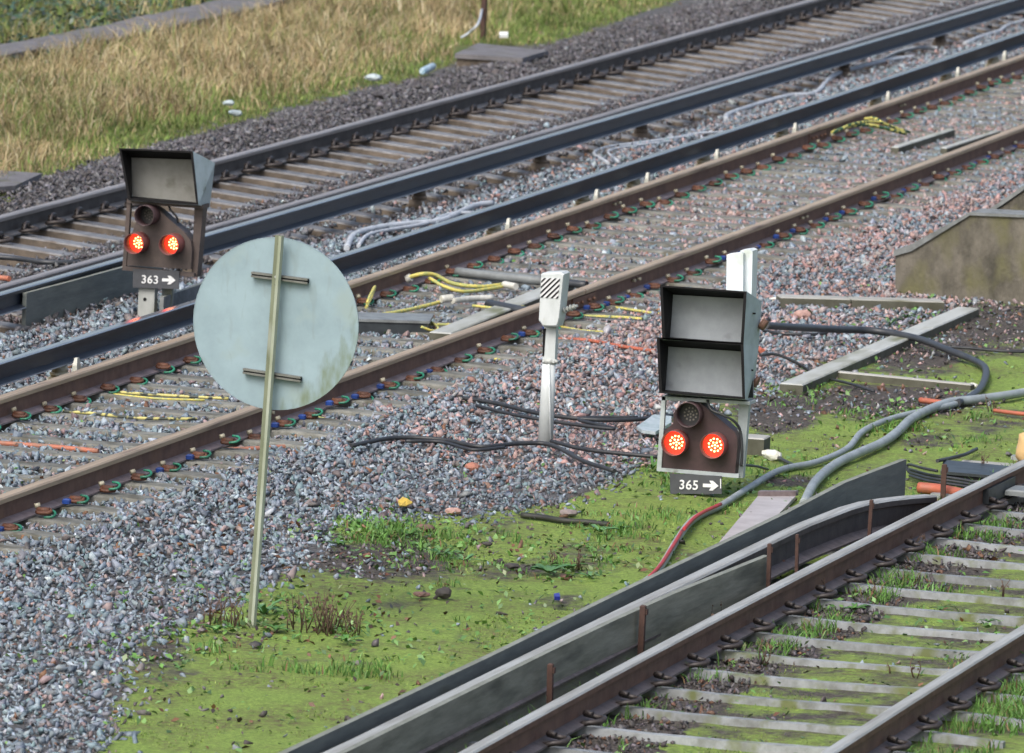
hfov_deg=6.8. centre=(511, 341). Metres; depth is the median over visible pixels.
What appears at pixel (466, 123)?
concrete sleeper
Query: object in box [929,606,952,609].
weed
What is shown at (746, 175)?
concrete sleeper
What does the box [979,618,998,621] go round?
weed
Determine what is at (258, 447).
pipe
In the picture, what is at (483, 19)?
stake
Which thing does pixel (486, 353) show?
concrete sleeper
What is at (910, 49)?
cable
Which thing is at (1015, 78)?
concrete sleeper
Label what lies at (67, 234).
concrete sleeper
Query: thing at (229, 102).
litter
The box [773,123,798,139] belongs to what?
insulator
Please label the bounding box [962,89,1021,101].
concrete sleeper
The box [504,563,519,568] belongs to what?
stone
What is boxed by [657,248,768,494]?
shunt signal
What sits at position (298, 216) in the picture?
conductor rail
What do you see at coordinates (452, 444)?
cable
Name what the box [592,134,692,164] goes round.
cable
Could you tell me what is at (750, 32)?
concrete sleeper
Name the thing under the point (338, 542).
weed
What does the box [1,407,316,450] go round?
concrete sleeper
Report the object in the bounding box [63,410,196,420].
cable
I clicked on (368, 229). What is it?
cable
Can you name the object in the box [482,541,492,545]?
stone
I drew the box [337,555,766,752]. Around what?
guard board
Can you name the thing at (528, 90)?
concrete sleeper
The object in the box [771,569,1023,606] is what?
concrete sleeper
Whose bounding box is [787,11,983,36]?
concrete sleeper
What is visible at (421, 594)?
stone
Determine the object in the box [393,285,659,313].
concrete sleeper
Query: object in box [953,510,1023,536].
concrete sleeper
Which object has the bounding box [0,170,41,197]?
cable pit
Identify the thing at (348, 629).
weeds
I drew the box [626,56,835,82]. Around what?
concrete sleeper
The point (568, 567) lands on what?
weed
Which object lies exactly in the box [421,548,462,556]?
weed
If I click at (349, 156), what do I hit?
concrete sleeper
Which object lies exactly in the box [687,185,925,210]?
concrete sleeper
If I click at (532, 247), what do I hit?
concrete sleeper
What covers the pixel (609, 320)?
conduit
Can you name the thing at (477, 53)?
cable pit
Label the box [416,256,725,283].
concrete sleeper
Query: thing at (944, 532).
concrete sleeper
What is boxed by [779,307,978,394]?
timber beam
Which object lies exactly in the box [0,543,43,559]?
concrete sleeper
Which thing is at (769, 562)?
stake
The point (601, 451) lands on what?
cable
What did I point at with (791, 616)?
concrete sleeper
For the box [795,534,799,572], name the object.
stake
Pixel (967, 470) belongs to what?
steel duct
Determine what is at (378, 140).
concrete sleeper
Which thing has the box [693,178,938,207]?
concrete sleeper
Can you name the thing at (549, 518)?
rubber strip
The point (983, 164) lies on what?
concrete sleeper
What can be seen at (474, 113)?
concrete sleeper
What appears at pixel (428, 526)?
stone
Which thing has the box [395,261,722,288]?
concrete sleeper
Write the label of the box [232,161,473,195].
concrete sleeper
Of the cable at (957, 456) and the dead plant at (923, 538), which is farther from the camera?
the cable at (957, 456)
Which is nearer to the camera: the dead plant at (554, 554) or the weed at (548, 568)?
the weed at (548, 568)
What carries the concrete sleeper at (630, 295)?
on the ground at (246, 690)
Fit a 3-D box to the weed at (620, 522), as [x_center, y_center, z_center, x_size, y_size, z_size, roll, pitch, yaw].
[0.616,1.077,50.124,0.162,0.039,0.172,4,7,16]
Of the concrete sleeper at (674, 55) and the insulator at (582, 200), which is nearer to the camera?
the insulator at (582, 200)
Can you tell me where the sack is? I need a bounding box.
[1015,432,1023,460]
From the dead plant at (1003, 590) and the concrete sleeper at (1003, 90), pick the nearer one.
the dead plant at (1003, 590)
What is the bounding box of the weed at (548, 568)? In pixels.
[530,563,574,572]
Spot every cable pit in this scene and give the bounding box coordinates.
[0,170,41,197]
[455,43,547,69]
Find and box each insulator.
[47,357,80,379]
[409,190,428,209]
[483,218,511,236]
[530,155,549,172]
[573,189,600,206]
[624,172,650,189]
[632,124,649,138]
[694,149,720,165]
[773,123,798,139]
[835,64,851,78]
[867,91,890,107]
[932,35,947,46]
[938,67,960,82]
[985,51,1007,66]
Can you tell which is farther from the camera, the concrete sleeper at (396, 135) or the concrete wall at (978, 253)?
the concrete sleeper at (396, 135)
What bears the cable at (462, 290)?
on the ground at (246, 690)
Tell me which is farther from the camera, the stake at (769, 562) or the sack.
the sack
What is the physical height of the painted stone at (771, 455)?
0.072 m
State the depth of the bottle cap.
46.81 m
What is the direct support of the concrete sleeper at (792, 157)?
on the ground at (246, 690)
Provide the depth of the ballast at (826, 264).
55.07 m
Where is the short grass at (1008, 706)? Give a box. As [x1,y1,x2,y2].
[108,306,1023,752]
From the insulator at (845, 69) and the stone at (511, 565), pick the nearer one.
the stone at (511, 565)
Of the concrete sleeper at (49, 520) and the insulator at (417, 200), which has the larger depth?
the insulator at (417, 200)
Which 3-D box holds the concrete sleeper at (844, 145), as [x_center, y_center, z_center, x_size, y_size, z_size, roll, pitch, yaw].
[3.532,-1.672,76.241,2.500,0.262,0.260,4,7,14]
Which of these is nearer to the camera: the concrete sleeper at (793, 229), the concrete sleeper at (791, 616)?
the concrete sleeper at (791, 616)
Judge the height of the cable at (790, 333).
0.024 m
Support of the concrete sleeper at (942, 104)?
on the ground at (246, 690)
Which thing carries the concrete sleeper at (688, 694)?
on the ground at (246, 690)
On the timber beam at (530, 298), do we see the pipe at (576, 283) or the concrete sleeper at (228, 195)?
the pipe at (576, 283)
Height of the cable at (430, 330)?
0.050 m
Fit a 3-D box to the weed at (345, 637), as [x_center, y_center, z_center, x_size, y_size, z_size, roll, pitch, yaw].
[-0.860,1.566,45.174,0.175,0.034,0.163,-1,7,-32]
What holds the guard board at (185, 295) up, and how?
on the ground at (246, 690)
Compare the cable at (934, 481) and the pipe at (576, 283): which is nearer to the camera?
the cable at (934, 481)
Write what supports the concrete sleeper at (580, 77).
on the ground at (246, 690)
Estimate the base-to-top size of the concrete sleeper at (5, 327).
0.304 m
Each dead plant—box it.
[199,590,247,627]
[285,588,347,635]
[319,600,363,635]
[548,550,557,562]
[575,549,582,570]
[758,637,771,666]
[910,533,925,552]
[910,654,920,677]
[986,397,996,410]
[999,577,1009,596]
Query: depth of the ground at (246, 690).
47.32 m
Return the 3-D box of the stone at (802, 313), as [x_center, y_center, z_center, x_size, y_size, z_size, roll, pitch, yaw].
[2.095,-0.190,62.042,0.131,0.071,0.100,4,7,16]
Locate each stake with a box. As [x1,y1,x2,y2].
[480,0,487,40]
[546,663,555,703]
[637,605,648,654]
[766,543,772,586]
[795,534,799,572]
[867,500,874,535]
[940,464,947,498]
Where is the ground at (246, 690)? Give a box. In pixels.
[0,0,1023,752]
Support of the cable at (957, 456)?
on the ground at (246, 690)
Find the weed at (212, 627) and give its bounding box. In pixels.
[197,624,233,629]
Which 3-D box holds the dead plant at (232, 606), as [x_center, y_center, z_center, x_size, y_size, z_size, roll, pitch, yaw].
[-1.528,1.419,45.690,0.285,0.179,0.246,4,7,16]
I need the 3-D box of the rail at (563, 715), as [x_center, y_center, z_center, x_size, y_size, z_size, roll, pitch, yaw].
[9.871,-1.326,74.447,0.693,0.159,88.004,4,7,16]
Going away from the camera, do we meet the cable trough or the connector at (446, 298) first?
the connector at (446, 298)
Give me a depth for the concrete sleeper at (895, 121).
78.61 m
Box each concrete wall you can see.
[893,208,1023,303]
[990,186,1023,209]
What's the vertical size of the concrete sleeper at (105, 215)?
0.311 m
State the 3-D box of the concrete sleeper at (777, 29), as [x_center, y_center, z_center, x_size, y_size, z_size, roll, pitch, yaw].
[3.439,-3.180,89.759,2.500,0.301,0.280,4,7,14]
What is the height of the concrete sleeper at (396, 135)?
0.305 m
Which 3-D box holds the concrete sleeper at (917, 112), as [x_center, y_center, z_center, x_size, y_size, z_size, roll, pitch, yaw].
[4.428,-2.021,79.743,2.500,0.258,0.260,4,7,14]
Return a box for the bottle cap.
[554,593,559,599]
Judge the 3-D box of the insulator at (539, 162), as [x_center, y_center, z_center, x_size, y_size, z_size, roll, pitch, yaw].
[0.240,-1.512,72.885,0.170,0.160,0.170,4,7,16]
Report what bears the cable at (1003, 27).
on the ground at (246, 690)
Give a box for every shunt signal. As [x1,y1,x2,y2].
[119,148,214,316]
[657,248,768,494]
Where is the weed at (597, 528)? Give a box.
[584,524,618,531]
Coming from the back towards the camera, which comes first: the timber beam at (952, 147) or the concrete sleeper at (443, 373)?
the timber beam at (952, 147)
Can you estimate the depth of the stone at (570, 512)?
50.59 m
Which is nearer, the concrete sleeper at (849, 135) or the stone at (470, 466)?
the stone at (470, 466)
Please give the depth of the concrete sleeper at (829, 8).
92.33 m
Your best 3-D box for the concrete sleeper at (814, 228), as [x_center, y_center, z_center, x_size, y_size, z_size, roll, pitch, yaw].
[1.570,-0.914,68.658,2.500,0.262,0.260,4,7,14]
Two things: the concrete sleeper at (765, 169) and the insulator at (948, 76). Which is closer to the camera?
the concrete sleeper at (765, 169)
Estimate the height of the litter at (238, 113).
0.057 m
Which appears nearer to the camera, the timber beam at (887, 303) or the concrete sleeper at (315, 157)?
the timber beam at (887, 303)
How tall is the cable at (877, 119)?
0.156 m
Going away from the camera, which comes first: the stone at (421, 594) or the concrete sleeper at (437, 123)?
the stone at (421, 594)
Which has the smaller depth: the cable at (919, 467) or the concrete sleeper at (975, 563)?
the concrete sleeper at (975, 563)
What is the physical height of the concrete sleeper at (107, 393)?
0.264 m
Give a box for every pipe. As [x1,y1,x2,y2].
[0,275,11,280]
[0,440,99,452]
[223,444,285,450]
[454,267,540,285]
[484,299,524,311]
[558,338,656,352]
[569,279,588,287]
[758,346,764,352]
[917,482,962,493]
[918,397,939,403]
[993,408,1023,415]
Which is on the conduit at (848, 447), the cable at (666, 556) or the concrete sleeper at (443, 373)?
the cable at (666, 556)
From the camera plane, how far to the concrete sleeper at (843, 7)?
92.97 m
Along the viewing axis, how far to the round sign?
45.53 m
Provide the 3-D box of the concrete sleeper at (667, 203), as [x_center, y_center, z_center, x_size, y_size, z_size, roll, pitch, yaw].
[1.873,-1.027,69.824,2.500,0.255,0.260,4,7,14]
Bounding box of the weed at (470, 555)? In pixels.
[451,553,479,560]
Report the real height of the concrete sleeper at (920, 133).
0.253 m
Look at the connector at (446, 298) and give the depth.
61.32 m
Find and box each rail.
[0,0,850,236]
[0,0,1004,291]
[0,0,1023,315]
[0,30,1023,385]
[0,54,1023,425]
[0,124,1023,525]
[323,494,936,752]
[459,459,1023,752]
[821,624,1023,752]
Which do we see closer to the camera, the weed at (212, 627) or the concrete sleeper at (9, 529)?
the weed at (212, 627)
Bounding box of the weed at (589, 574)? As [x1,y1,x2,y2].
[578,571,599,576]
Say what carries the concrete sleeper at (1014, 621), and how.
on the ground at (246, 690)
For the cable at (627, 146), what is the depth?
75.02 m
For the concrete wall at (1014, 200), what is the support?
on the ground at (246, 690)
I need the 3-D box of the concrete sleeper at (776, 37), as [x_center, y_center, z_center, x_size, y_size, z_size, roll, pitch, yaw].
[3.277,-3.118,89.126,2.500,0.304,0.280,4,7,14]
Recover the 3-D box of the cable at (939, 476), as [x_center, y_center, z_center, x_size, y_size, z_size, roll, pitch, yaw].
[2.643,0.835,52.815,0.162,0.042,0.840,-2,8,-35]
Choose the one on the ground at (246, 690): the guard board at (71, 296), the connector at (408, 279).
the guard board at (71, 296)
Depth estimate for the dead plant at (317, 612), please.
45.50 m
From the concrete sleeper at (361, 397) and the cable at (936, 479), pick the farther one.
the concrete sleeper at (361, 397)
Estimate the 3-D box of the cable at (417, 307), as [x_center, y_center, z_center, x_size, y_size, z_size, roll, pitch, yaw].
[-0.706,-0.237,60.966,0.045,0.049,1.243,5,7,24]
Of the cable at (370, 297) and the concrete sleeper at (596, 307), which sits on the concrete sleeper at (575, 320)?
the cable at (370, 297)
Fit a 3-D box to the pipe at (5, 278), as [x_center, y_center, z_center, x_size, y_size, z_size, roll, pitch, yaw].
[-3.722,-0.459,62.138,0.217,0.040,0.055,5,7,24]
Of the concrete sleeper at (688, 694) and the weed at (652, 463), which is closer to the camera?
the concrete sleeper at (688, 694)
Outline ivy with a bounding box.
[0,0,319,63]
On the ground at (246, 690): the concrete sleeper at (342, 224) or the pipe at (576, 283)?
the concrete sleeper at (342, 224)
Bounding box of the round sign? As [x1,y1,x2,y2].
[193,235,358,627]
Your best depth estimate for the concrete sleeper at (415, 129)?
75.88 m
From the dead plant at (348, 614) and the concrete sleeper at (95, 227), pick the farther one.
the concrete sleeper at (95, 227)
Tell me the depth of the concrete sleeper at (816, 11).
91.70 m
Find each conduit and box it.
[579,316,659,324]
[646,391,971,576]
[765,322,989,406]
[799,388,1023,502]
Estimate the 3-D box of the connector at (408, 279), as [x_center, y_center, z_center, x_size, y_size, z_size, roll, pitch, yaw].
[-0.752,-0.456,62.551,0.065,0.072,0.062,4,7,16]
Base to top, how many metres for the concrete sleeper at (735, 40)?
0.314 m
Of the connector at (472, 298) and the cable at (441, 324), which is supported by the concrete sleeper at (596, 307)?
the connector at (472, 298)
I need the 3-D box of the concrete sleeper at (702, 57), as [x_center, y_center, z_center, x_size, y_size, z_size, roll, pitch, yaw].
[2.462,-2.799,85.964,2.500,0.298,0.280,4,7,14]
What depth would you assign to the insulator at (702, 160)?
73.45 m
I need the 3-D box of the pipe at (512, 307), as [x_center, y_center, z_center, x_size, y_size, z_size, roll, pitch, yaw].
[-0.001,-0.231,61.271,0.070,0.070,0.599,-2,8,-34]
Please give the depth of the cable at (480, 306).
61.35 m
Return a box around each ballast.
[0,0,804,214]
[0,0,1023,752]
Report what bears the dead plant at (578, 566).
on the ground at (246, 690)
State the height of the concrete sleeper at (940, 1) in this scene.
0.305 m
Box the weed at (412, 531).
[399,527,424,535]
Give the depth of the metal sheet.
51.15 m
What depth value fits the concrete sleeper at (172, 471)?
51.54 m
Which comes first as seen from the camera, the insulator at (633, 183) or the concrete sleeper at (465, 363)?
the concrete sleeper at (465, 363)
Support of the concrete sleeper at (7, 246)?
on the ground at (246, 690)
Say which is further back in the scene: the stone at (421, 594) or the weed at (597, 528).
the weed at (597, 528)
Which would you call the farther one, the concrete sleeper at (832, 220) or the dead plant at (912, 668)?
the concrete sleeper at (832, 220)
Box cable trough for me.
[0,0,300,66]
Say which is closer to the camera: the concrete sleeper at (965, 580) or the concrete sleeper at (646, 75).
the concrete sleeper at (965, 580)
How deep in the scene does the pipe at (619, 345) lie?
59.45 m
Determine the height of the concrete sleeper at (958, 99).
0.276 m
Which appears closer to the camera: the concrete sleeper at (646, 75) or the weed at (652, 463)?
the weed at (652, 463)
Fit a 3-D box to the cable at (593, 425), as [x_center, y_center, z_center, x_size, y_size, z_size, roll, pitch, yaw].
[0.214,0.486,55.022,1.120,0.024,0.710,4,7,16]
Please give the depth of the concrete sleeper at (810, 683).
44.35 m
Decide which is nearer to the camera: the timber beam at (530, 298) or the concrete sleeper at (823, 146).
the timber beam at (530, 298)
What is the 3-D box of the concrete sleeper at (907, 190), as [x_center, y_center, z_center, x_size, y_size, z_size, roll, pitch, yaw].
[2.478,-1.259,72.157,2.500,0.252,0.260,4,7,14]
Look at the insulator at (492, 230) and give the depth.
66.56 m
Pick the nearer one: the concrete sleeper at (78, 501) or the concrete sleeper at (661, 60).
the concrete sleeper at (78, 501)
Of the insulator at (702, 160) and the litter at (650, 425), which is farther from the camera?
the insulator at (702, 160)
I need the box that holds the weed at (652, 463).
[635,456,656,468]
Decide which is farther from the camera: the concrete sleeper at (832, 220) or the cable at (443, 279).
the concrete sleeper at (832, 220)
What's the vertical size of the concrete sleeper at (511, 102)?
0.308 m
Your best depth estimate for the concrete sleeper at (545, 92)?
80.31 m
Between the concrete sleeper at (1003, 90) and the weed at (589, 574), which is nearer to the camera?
the weed at (589, 574)
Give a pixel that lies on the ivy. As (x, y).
(74, 12)
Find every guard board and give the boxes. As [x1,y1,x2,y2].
[21,266,161,326]
[159,282,201,310]
[279,459,906,752]
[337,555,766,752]
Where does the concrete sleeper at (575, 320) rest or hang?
on the ground at (246, 690)
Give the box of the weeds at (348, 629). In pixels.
[0,249,1023,752]
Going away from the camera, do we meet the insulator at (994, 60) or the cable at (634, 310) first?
the cable at (634, 310)
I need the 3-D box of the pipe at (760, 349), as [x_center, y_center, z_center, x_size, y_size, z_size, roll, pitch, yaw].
[1.725,0.060,59.696,0.040,0.040,0.188,2,6,-9]
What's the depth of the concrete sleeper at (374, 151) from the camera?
73.99 m
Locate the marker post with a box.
[538,270,577,447]
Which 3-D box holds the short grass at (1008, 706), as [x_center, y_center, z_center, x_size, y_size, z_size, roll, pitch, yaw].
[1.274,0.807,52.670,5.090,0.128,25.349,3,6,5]
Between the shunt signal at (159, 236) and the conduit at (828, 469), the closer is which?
the conduit at (828, 469)
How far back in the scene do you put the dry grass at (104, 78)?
82.34 m
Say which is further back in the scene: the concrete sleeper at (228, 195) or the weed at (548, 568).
the concrete sleeper at (228, 195)
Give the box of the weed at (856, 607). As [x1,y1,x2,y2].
[844,603,870,609]
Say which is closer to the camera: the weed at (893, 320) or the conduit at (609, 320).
the conduit at (609, 320)
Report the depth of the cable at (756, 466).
52.54 m
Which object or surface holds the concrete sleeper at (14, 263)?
on the ground at (246, 690)
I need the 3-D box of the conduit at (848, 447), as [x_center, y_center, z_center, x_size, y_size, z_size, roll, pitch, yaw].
[1.734,0.844,52.644,0.394,0.042,10.589,4,7,13]
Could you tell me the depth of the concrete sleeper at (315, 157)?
72.72 m
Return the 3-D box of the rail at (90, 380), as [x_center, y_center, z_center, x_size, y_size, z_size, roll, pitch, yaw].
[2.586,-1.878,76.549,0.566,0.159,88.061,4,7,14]
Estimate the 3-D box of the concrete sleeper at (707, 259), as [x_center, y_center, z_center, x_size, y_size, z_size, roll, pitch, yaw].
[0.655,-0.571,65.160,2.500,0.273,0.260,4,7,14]
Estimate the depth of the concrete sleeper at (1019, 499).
52.12 m
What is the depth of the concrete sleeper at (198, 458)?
52.15 m
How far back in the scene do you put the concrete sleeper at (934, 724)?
42.93 m
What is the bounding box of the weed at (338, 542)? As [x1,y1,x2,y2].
[324,538,349,544]
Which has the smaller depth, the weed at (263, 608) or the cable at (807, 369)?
the weed at (263, 608)
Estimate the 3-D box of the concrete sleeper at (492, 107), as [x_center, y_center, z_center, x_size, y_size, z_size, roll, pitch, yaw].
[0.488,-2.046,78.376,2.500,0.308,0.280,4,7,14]
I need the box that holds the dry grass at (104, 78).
[0,0,674,201]
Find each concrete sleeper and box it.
[0,231,221,264]
[0,253,209,271]
[0,265,192,277]
[0,321,29,332]
[0,425,288,464]
[0,445,258,474]
[0,459,230,484]
[0,469,201,495]
[0,481,172,509]
[0,523,76,546]
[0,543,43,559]
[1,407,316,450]
[5,310,59,322]
[11,221,235,253]
[16,503,108,533]
[17,383,396,420]
[26,401,344,441]
[31,212,123,244]
[44,494,137,521]
[46,377,421,413]
[53,207,321,242]
[58,391,370,432]
[79,201,343,235]
[81,362,444,402]
[102,355,464,390]
[111,198,367,229]
[129,350,494,381]
[138,204,390,222]
[157,341,517,375]
[182,333,537,363]
[210,198,413,215]
[211,179,435,207]
[212,170,456,201]
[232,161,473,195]
[245,156,496,189]
[268,151,516,183]
[297,147,537,177]
[323,138,551,170]
[333,132,574,164]
[350,277,660,304]
[355,130,592,158]
[355,294,625,329]
[358,333,562,355]
[360,289,642,319]
[373,265,659,295]
[386,125,603,152]
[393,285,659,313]
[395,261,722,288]
[403,119,622,146]
[409,326,581,349]
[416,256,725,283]
[421,115,643,141]
[431,321,604,338]
[437,245,757,278]
[445,105,665,137]
[453,104,681,131]
[458,240,778,273]
[468,730,609,752]
[477,230,796,264]
[482,98,694,125]
[499,94,706,120]
[508,710,911,752]
[517,86,727,116]
[519,221,821,248]
[526,83,741,110]
[537,211,842,240]
[550,79,757,105]
[550,223,809,257]
[555,204,863,237]
[565,72,772,100]
[577,68,792,96]
[586,671,1023,727]
[591,197,889,222]
[593,65,809,91]
[608,690,1004,748]
[609,189,905,215]
[614,58,817,86]
[624,198,877,230]
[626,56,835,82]
[645,53,834,74]
[660,171,952,197]
[667,48,867,73]
[675,653,1023,704]
[678,42,879,68]
[678,166,969,192]
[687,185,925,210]
[689,38,885,64]
[693,162,979,185]
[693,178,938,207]
[705,36,896,56]
[709,635,1023,682]
[727,32,915,55]
[742,27,933,52]
[743,143,1022,170]
[743,618,978,658]
[749,24,932,45]
[758,140,1023,164]
[762,21,957,43]
[766,153,995,182]
[770,133,1023,159]
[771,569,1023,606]
[772,153,1008,176]
[774,601,1006,640]
[779,14,970,40]
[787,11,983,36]
[793,553,1023,588]
[799,7,994,32]
[806,585,1023,626]
[813,3,1002,28]
[814,123,977,138]
[826,2,1012,24]
[827,539,1023,569]
[829,117,1001,133]
[832,129,1023,152]
[844,0,1023,20]
[846,127,962,142]
[850,0,1023,15]
[858,106,1022,125]
[864,0,954,10]
[886,0,949,6]
[894,110,1016,129]
[896,95,1023,109]
[921,0,961,3]
[923,102,1023,120]
[925,524,1023,553]
[930,483,1023,504]
[934,78,1023,93]
[936,99,1023,114]
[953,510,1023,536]
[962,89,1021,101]
[964,82,1023,97]
[981,497,1023,520]
[989,76,1023,88]
[1009,73,1023,82]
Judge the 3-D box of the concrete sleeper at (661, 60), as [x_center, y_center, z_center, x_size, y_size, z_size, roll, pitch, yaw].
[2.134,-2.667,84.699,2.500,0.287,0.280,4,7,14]
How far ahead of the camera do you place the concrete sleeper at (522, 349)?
59.11 m
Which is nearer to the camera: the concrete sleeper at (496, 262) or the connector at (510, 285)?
the connector at (510, 285)
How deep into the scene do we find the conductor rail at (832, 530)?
47.97 m
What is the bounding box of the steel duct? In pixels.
[940,460,1008,479]
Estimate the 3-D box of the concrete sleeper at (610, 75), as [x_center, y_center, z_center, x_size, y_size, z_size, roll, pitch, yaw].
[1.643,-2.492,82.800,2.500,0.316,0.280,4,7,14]
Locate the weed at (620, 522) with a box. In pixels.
[605,521,631,527]
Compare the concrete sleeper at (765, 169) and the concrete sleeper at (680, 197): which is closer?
the concrete sleeper at (680, 197)
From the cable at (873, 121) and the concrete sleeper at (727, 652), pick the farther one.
the cable at (873, 121)
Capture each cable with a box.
[0,254,79,264]
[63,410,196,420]
[112,390,228,399]
[114,393,204,400]
[343,200,494,250]
[349,435,615,472]
[356,211,473,247]
[365,285,375,308]
[382,300,440,312]
[405,439,504,451]
[409,272,501,288]
[421,321,438,331]
[428,276,503,292]
[430,323,450,325]
[460,8,482,38]
[460,396,670,421]
[472,304,524,308]
[475,404,638,430]
[550,439,657,458]
[560,326,626,333]
[583,314,641,319]
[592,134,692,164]
[607,139,678,162]
[611,305,658,314]
[648,529,683,575]
[680,130,724,137]
[682,502,721,530]
[723,54,913,121]
[739,464,768,470]
[759,353,875,392]
[763,329,827,335]
[767,449,792,463]
[831,123,906,135]
[834,120,906,131]
[864,116,910,133]
[881,45,937,58]
[906,463,937,471]
[908,471,972,484]
[908,474,967,487]
[909,468,977,482]
[936,447,977,462]
[946,345,1023,352]
[963,19,1023,44]
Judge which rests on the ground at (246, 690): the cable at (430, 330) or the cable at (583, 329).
the cable at (583, 329)
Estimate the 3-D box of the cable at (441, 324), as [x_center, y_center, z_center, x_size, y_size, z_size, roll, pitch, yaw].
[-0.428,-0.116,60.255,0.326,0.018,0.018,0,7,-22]
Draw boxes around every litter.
[223,100,233,105]
[228,110,241,116]
[364,73,381,80]
[499,32,507,37]
[636,414,670,434]
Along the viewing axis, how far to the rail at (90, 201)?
76.56 m
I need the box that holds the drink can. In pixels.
[419,63,435,74]
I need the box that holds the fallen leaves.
[0,245,1023,748]
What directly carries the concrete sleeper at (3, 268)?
on the ground at (246, 690)
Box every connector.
[404,274,412,282]
[439,294,454,302]
[450,295,493,303]
[501,281,518,289]
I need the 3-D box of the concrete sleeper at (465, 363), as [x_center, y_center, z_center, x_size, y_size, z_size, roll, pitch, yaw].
[-1.193,0.143,58.172,2.500,0.238,0.260,4,7,14]
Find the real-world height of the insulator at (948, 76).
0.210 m
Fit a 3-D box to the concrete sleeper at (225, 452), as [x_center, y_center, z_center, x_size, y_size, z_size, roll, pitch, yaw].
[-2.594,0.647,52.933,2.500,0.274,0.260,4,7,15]
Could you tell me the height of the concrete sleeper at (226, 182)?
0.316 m
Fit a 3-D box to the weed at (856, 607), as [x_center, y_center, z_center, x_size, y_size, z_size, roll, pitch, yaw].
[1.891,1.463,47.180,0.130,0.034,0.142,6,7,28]
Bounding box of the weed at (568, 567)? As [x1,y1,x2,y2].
[551,563,587,568]
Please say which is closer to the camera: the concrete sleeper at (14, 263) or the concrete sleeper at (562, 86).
the concrete sleeper at (14, 263)
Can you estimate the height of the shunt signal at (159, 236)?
1.218 m
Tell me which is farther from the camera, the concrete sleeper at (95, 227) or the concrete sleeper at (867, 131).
the concrete sleeper at (867, 131)
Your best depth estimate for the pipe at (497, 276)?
63.32 m
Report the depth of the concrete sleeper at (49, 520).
49.15 m
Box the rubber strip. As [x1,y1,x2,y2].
[520,512,609,525]
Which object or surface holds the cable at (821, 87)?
on the ground at (246, 690)
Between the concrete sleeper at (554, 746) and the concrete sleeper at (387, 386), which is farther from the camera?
the concrete sleeper at (387, 386)
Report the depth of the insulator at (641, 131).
76.26 m
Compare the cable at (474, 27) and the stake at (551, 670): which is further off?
the cable at (474, 27)
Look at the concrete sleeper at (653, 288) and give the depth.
63.42 m
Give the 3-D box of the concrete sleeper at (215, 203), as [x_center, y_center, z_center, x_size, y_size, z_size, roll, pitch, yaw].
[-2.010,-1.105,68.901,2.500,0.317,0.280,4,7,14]
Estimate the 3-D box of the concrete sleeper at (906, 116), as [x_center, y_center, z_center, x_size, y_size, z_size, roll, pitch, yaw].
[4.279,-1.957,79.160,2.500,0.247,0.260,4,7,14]
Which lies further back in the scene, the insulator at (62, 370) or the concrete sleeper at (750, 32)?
the concrete sleeper at (750, 32)
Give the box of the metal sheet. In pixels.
[720,490,797,541]
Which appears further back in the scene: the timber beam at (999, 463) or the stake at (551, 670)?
the timber beam at (999, 463)
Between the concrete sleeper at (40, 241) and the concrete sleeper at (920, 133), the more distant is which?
the concrete sleeper at (920, 133)
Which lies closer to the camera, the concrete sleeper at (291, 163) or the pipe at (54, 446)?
the pipe at (54, 446)
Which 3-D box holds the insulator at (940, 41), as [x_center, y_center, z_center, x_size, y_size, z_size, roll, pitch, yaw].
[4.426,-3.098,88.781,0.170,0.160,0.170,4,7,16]
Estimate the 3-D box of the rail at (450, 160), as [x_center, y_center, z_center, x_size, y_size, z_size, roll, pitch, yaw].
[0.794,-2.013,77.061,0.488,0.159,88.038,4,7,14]
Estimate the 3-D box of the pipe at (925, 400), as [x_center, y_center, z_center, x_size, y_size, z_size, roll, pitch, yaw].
[2.794,0.403,57.035,0.201,0.040,0.040,7,8,36]
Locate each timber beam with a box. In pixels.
[429,287,573,339]
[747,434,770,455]
[776,294,944,311]
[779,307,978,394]
[838,371,974,389]
[891,129,954,153]
[940,130,999,154]
[962,460,1014,465]
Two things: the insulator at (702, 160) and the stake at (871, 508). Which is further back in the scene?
the insulator at (702, 160)
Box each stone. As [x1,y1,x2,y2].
[413,591,429,597]
[416,524,434,531]
[435,587,451,598]
[445,508,460,514]
[465,462,480,471]
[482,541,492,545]
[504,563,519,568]
[560,509,577,516]
[762,450,781,460]
[793,310,811,318]
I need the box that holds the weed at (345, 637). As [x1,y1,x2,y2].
[330,634,363,641]
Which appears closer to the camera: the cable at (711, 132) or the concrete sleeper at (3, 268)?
the concrete sleeper at (3, 268)
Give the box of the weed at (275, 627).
[258,623,289,630]
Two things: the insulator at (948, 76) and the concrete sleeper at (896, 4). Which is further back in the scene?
the concrete sleeper at (896, 4)
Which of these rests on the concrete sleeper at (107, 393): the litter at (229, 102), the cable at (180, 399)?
the cable at (180, 399)
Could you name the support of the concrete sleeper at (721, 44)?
on the ground at (246, 690)
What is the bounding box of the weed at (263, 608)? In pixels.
[235,598,288,613]
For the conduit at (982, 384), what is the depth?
60.02 m
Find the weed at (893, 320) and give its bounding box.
[876,316,902,323]
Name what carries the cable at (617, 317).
on the concrete sleeper at (596, 307)
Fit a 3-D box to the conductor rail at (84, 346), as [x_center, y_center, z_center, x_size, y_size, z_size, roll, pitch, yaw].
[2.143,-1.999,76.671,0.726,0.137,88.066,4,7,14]
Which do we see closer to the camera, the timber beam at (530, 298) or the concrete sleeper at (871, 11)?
the timber beam at (530, 298)
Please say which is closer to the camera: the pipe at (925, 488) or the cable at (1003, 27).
the pipe at (925, 488)

